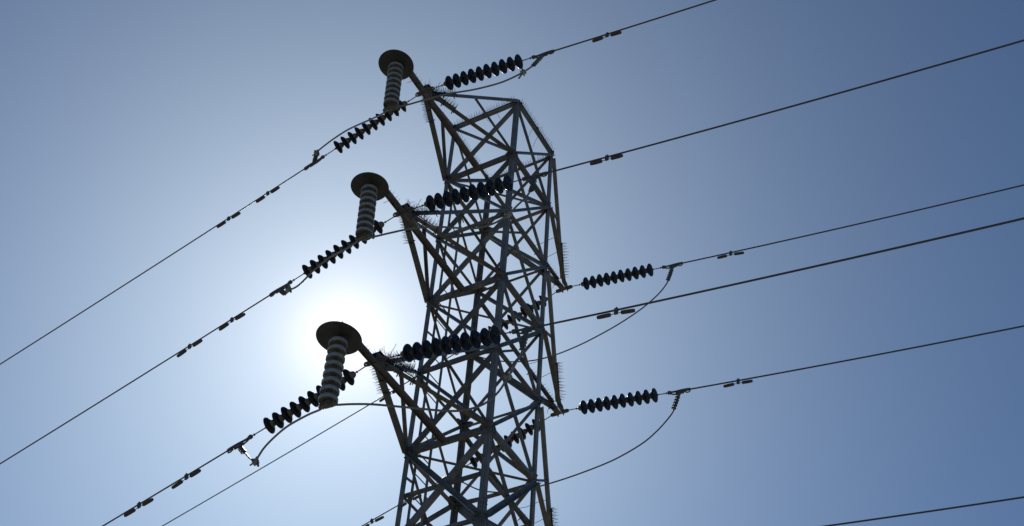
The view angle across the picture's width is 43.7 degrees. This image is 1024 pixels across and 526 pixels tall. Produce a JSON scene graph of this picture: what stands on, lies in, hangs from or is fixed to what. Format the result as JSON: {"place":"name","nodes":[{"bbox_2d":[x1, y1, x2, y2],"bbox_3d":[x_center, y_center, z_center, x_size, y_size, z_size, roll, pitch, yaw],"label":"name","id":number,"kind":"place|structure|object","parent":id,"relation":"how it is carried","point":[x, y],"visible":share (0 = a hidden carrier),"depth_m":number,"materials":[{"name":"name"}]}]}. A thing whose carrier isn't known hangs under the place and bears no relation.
{"place":"outdoors","nodes":[
{"label":"outdoors","id":0,"kind":"place"},
{"bbox_2d":[0,0,1023,525],"label":"sky","id":1,"kind":"structure","parent":0,"point":[130,130],"materials":[{"name":"blue"}]},
{"bbox_3d":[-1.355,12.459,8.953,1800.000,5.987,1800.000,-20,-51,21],"label":"ground","id":2,"kind":"structure","parent":0,"visible":0},
{"bbox_2d":[344,71,572,525],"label":"lattice tower","id":3,"kind":"structure","parent":2,"relation":"on","point":[480,514],"depth_m":20.47,"materials":[{"name":"metal"}]},
{"bbox_2d":[251,363,369,436],"bbox_3d":[-2.780,1.898,17.581,1.955,0.620,0.256,-22,-52,23],"label":"insulator string","id":4,"kind":"object","parent":3,"relation":"attached to","point":[295,409],"visible":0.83,"depth_m":17.55,"materials":[{"name":"ceramic"}]},
{"bbox_2d":[227,434,252,459],"bbox_3d":[-3.628,2.612,17.412,0.161,0.837,0.941,36,-54,-26],"label":"strain clamp","id":5,"kind":"object","parent":4,"relation":"attached to","point":[240,447],"visible":0.98,"depth_m":17.74,"materials":[{"name":"metal"}]},
{"bbox_2d":[102,451,226,525],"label":"conductor","id":6,"kind":"object","parent":5,"relation":"attached to","point":[165,488],"visible":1,"depth_m":18.02,"materials":[{"name":"metal"}]},
{"bbox_2d":[124,498,153,516],"bbox_3d":[-5.278,3.452,18.064,0.496,0.198,0.056,-21,-52,22],"label":"vibration damper","id":7,"kind":"object","parent":6,"relation":"attached to","point":[139,505],"visible":1,"depth_m":18.05,"materials":[{"name":"metal"}]},
{"bbox_2d":[171,469,200,488],"bbox_3d":[-4.568,3.023,17.913,0.496,0.198,0.056,-23,-52,23],"label":"vibration damper","id":8,"kind":"object","parent":6,"relation":"attached to","point":[186,477],"visible":1,"depth_m":17.90,"materials":[{"name":"metal"}]},
{"bbox_2d":[316,321,361,410],"bbox_3d":[-2.277,1.271,16.326,0.615,1.438,0.615,-20,-51,21],"label":"jumper string","id":9,"kind":"object","parent":3,"relation":"hanging from","point":[338,341],"visible":1,"depth_m":16.43,"materials":[{"name":"ceramic"}]},
{"bbox_2d":[257,339,526,458],"bbox_3d":[-1.746,1.614,16.288,3.892,1.246,0.718,-16,-50,19],"label":"jumper cable","id":10,"kind":"object","parent":9,"relation":"hanging from","point":[398,406],"visible":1,"depth_m":15.80,"materials":[{"name":"metal"}]},
{"bbox_2d":[250,456,258,466],"bbox_3d":[-3.387,2.629,16.835,0.139,0.179,0.121,10,-47,-5],"label":"tee connector","id":11,"kind":"object","parent":10,"relation":"attached to","point":[255,461],"visible":1,"depth_m":16.81,"materials":[{"name":"metal"}]},
{"bbox_2d":[503,369,514,380],"bbox_3d":[-0.039,1.375,15.865,0.114,0.192,0.132,-20,-51,21],"label":"groove connector","id":12,"kind":"object","parent":10,"relation":"attached to","point":[509,376],"visible":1,"depth_m":15.81,"materials":[{"name":"metal"}]},
{"bbox_2d":[291,214,398,281],"bbox_3d":[-2.610,-0.227,19.876,1.989,0.622,0.257,-22,-52,23],"label":"insulator string","id":13,"kind":"object","parent":3,"relation":"attached to","point":[378,227],"visible":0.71,"depth_m":19.85,"materials":[{"name":"ceramic"}]},
{"bbox_2d":[269,280,292,296],"bbox_3d":[-3.590,0.441,19.978,0.558,0.392,0.142,-34,-57,30],"label":"strain clamp","id":14,"kind":"object","parent":13,"relation":"attached to","point":[280,290],"visible":0.94,"depth_m":20.05,"materials":[{"name":"metal"}]},
{"bbox_2d":[0,295,268,463],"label":"conductor","id":15,"kind":"object","parent":14,"relation":"attached to","point":[131,381],"visible":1,"depth_m":20.61,"materials":[{"name":"metal"}]},
{"bbox_2d":[177,339,202,356],"bbox_3d":[-5.140,1.352,20.361,0.496,0.198,0.056,-23,-52,24],"label":"vibration damper","id":16,"kind":"object","parent":15,"relation":"attached to","point":[181,353],"visible":1,"depth_m":20.35,"materials":[{"name":"metal"}]},
{"bbox_2d":[219,313,245,330],"bbox_3d":[-4.432,0.923,20.214,0.495,0.199,0.056,-22,-52,23],"label":"vibration damper","id":17,"kind":"object","parent":15,"relation":"attached to","point":[232,320],"visible":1,"depth_m":20.20,"materials":[{"name":"metal"}]},
{"bbox_2d":[351,172,388,242],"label":"jumper string","id":18,"kind":"object","parent":3,"relation":"hanging from","point":[369,189],"visible":1,"depth_m":18.73,"materials":[{"name":"ceramic"}]},
{"bbox_2d":[289,178,536,289],"bbox_3d":[-1.734,-0.521,18.759,4.245,1.096,0.816,-18,-51,20],"label":"jumper cable","id":19,"kind":"object","parent":18,"relation":"attached to","point":[405,229],"visible":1,"depth_m":18.20,"materials":[{"name":"metal"}]},
{"bbox_2d":[284,285,291,292],"bbox_3d":[-3.448,0.410,19.672,0.139,0.179,0.121,10,-47,-5],"label":"tee connector","id":20,"kind":"object","parent":19,"relation":"attached to","point":[287,290],"visible":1,"depth_m":19.65,"materials":[{"name":"metal"}]},
{"bbox_2d":[504,206,512,218],"bbox_3d":[-0.056,-0.718,18.160,0.117,0.199,0.115,18,-48,-12],"label":"groove connector","id":21,"kind":"object","parent":19,"relation":"attached to","point":[508,214],"visible":1,"depth_m":18.11,"materials":[{"name":"metal"}]},
{"bbox_2d":[323,93,420,156],"bbox_3d":[-2.437,-2.384,22.157,1.989,0.620,0.258,-22,-52,23],"label":"insulator string","id":22,"kind":"object","parent":3,"relation":"attached to","point":[359,133],"visible":0.87,"depth_m":22.12,"materials":[{"name":"ceramic"}]},
{"bbox_2d":[304,155,324,170],"bbox_3d":[-3.468,-1.820,22.423,0.418,0.378,0.091,-20,-51,21],"label":"strain clamp","id":23,"kind":"object","parent":22,"relation":"attached to","point":[315,160],"visible":1,"depth_m":22.36,"materials":[{"name":"metal"}]},
{"bbox_2d":[0,169,303,364],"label":"conductor","id":24,"kind":"object","parent":23,"relation":"attached to","point":[147,270],"visible":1,"depth_m":23.03,"materials":[{"name":"metal"}]},
{"bbox_2d":[216,212,240,227],"bbox_3d":[-5.027,-0.769,22.655,0.496,0.198,0.055,-21,-52,22],"label":"vibration damper","id":25,"kind":"object","parent":24,"relation":"attached to","point":[228,219],"visible":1,"depth_m":22.64,"materials":[{"name":"metal"}]},
{"bbox_2d":[256,186,279,202],"bbox_3d":[-4.303,-1.211,22.503,0.495,0.199,0.056,-22,-52,23],"label":"vibration damper","id":26,"kind":"object","parent":24,"relation":"attached to","point":[267,194],"visible":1,"depth_m":22.49,"materials":[{"name":"metal"}]},
{"bbox_2d":[378,49,413,111],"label":"jumper string","id":27,"kind":"object","parent":3,"relation":"hanging from","point":[396,67],"visible":1,"depth_m":21.04,"materials":[{"name":"ceramic"}]},
{"bbox_2d":[318,56,542,151],"bbox_3d":[-1.686,-2.595,21.104,4.490,1.118,0.883,-20,-51,21],"label":"jumper cable","id":28,"kind":"object","parent":27,"relation":"attached to","point":[530,67],"visible":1,"depth_m":20.53,"materials":[{"name":"metal"}]},
{"bbox_2d":[312,149,319,155],"bbox_3d":[-3.444,-1.929,22.462,0.132,0.181,0.123,12,-47,-7],"label":"tee connector","id":29,"kind":"object","parent":28,"relation":"attached to","point":[316,152],"visible":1,"depth_m":22.43,"materials":[{"name":"metal"}]},
{"bbox_2d":[518,68,526,78],"bbox_3d":[0.176,-3.054,20.631,0.114,0.192,0.134,22,-49,-16],"label":"groove connector","id":30,"kind":"object","parent":28,"relation":"attached to","point":[523,72],"visible":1,"depth_m":20.62,"materials":[{"name":"metal"}]},
{"bbox_2d":[381,326,510,361],"bbox_3d":[-0.880,1.101,16.918,2.022,0.423,0.258,-18,-51,20],"label":"insulator string","id":31,"kind":"object","parent":3,"relation":"attached to","point":[427,349],"visible":1,"depth_m":16.86,"materials":[{"name":"ceramic"}]},
{"bbox_2d":[511,324,540,349],"bbox_3d":[0.173,0.959,16.280,0.416,0.447,0.080,-20,-51,21],"label":"strain clamp","id":32,"kind":"object","parent":31,"relation":"attached to","point":[525,331],"visible":1,"depth_m":16.33,"materials":[{"name":"metal"}]},
{"bbox_2d":[540,217,1023,326],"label":"conductor","id":33,"kind":"object","parent":32,"relation":"attached to","point":[841,260],"visible":1,"depth_m":14.91,"materials":[{"name":"metal"}]},
{"bbox_2d":[597,307,634,318],"bbox_3d":[1.288,0.612,15.848,0.508,0.164,0.055,-17,-50,19],"label":"vibration damper","id":34,"kind":"object","parent":33,"relation":"attached to","point":[616,312],"visible":1,"depth_m":15.84,"materials":[{"name":"metal"}]},
{"bbox_2d":[408,175,521,211],"bbox_3d":[-0.709,-1.028,19.219,1.988,0.424,0.258,-18,-51,20],"label":"insulator string","id":35,"kind":"object","parent":3,"relation":"attached to","point":[464,194],"visible":1,"depth_m":19.16,"materials":[{"name":"ceramic"}]},
{"bbox_2d":[522,171,547,191],"bbox_3d":[0.324,-1.171,18.579,0.416,0.445,0.101,-20,-51,21],"label":"strain clamp","id":36,"kind":"object","parent":35,"relation":"attached to","point":[533,179],"visible":1,"depth_m":18.63,"materials":[{"name":"metal"}]},
{"bbox_2d":[547,39,1023,172],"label":"conductor","id":37,"kind":"object","parent":36,"relation":"attached to","point":[950,61],"visible":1,"depth_m":17.04,"materials":[{"name":"metal"}]},
{"bbox_2d":[590,154,622,164],"bbox_3d":[1.346,-1.488,18.196,0.508,0.164,0.058,-18,-51,20],"label":"vibration damper","id":38,"kind":"object","parent":37,"relation":"attached to","point":[606,159],"visible":1,"depth_m":18.19,"materials":[{"name":"metal"}]},
{"bbox_2d":[429,54,530,90],"bbox_3d":[-0.536,-3.186,21.502,1.988,0.420,0.257,-18,-51,20],"label":"insulator string","id":39,"kind":"object","parent":3,"relation":"attached to","point":[464,78],"visible":1,"depth_m":21.45,"materials":[{"name":"ceramic"}]},
{"bbox_2d":[531,49,554,66],"bbox_3d":[0.491,-3.350,20.867,0.416,0.416,0.131,-20,-51,21],"label":"strain clamp","id":40,"kind":"object","parent":39,"relation":"attached to","point":[539,56],"visible":1,"depth_m":20.92,"materials":[{"name":"metal"}]},
{"bbox_2d":[554,0,715,50],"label":"conductor","id":41,"kind":"object","parent":40,"relation":"attached to","point":[636,24],"visible":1,"depth_m":20.27,"materials":[{"name":"metal"}]},
{"bbox_2d":[592,31,621,42],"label":"vibration damper","id":42,"kind":"object","parent":41,"relation":"attached to","point":[606,36],"visible":1,"depth_m":20.48,"materials":[{"name":"metal"}]},
{"bbox_2d":[463,413,554,467],"bbox_3d":[-0.100,3.224,22.926,1.988,0.634,0.258,-22,-52,23],"label":"insulator string","id":43,"kind":"object","parent":3,"relation":"attached to","point":[529,429],"visible":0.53,"depth_m":22.83,"materials":[{"name":"ceramic"}]},
{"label":"strain clamp","id":44,"kind":"object","parent":43,"relation":"attached to","visible":0},
{"bbox_2d":[362,482,436,525],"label":"conductor","id":45,"kind":"object","parent":44,"relation":"attached to","point":[385,512],"visible":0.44,"depth_m":23.39,"materials":[{"name":"metal"}]},
{"bbox_2d":[365,516,383,525],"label":"vibration damper","id":46,"kind":"object","parent":45,"relation":"attached to","point":[377,519],"visible":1,"depth_m":23.37,"materials":[{"name":"metal"}]},
{"bbox_2d":[403,495,421,506],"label":"vibration damper","id":47,"kind":"object","parent":45,"relation":"attached to","point":[415,497],"visible":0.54,"depth_m":23.23,"materials":[{"name":"metal"}]},
{"bbox_2d":[488,290,559,329],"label":"insulator string","id":48,"kind":"object","parent":3,"relation":"attached to","point":[509,317],"visible":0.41,"depth_m":25.10,"materials":[{"name":"ceramic"}]},
{"bbox_2d":[568,263,661,289],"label":"insulator string","id":49,"kind":"object","parent":3,"relation":"attached to","point":[635,273],"visible":1,"depth_m":24.47,"materials":[{"name":"ceramic"}]},
{"bbox_2d":[662,262,682,280],"bbox_3d":[3.013,0.152,23.902,0.416,0.434,0.066,-18,-51,20],"label":"strain clamp","id":50,"kind":"object","parent":49,"relation":"attached to","point":[671,267],"visible":1,"depth_m":23.95,"materials":[{"name":"metal"}]},
{"bbox_2d":[480,271,672,361],"bbox_3d":[1.006,1.242,24.327,4.529,1.259,0.028,-20,-51,21],"label":"jumper cable","id":51,"kind":"object","parent":50,"relation":"attached to","point":[604,331],"visible":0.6,"depth_m":23.71,"materials":[{"name":"metal"}]},
{"bbox_2d":[682,184,1023,263],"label":"conductor","id":52,"kind":"object","parent":50,"relation":"attached to","point":[857,223],"visible":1,"depth_m":22.50,"materials":[{"name":"metal"}]},
{"bbox_2d":[717,251,743,258],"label":"vibration damper","id":53,"kind":"object","parent":52,"relation":"attached to","point":[730,254],"visible":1,"depth_m":23.50,"materials":[{"name":"metal"}]},
{"bbox_2d":[563,388,667,413],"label":"insulator string","id":54,"kind":"object","parent":3,"relation":"attached to","point":[646,396],"visible":1,"depth_m":22.21,"materials":[{"name":"ceramic"}]},
{"bbox_2d":[667,388,690,409],"bbox_3d":[2.842,2.292,21.639,0.417,0.429,0.066,-18,-51,20],"label":"strain clamp","id":55,"kind":"object","parent":54,"relation":"attached to","point":[679,392],"visible":1,"depth_m":21.68,"materials":[{"name":"metal"}]},
{"bbox_2d":[462,398,678,492],"bbox_3d":[0.836,3.333,22.117,4.526,1.106,0.028,-20,-51,21],"label":"jumper cable","id":56,"kind":"object","parent":55,"relation":"attached to","point":[601,464],"visible":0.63,"depth_m":21.50,"materials":[{"name":"metal"}]},
{"bbox_2d":[690,325,1023,389],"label":"conductor","id":57,"kind":"object","parent":55,"relation":"attached to","point":[861,357],"visible":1,"depth_m":20.42,"materials":[{"name":"metal"}]},
{"bbox_2d":[723,378,752,387],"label":"vibration damper","id":58,"kind":"object","parent":57,"relation":"attached to","point":[737,382],"visible":1,"depth_m":21.28,"materials":[{"name":"metal"}]},
{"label":"insulator string","id":59,"kind":"object","parent":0,"visible":0},
{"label":"strain clamp","id":60,"kind":"object","parent":59,"relation":"attached to","visible":0},
{"bbox_2d":[824,496,1023,525],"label":"conductor","id":61,"kind":"object","parent":60,"relation":"attached to","point":[926,511],"visible":1,"depth_m":18.02,"materials":[{"name":"metal"}]},
{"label":"strain clamp","id":62,"kind":"object","parent":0,"visible":0},
{"bbox_2d":[162,354,454,525],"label":"conductor","id":63,"kind":"object","parent":62,"relation":"attached to","point":[285,454],"visible":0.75,"depth_m":26.21,"materials":[{"name":"metal"}]}
]}

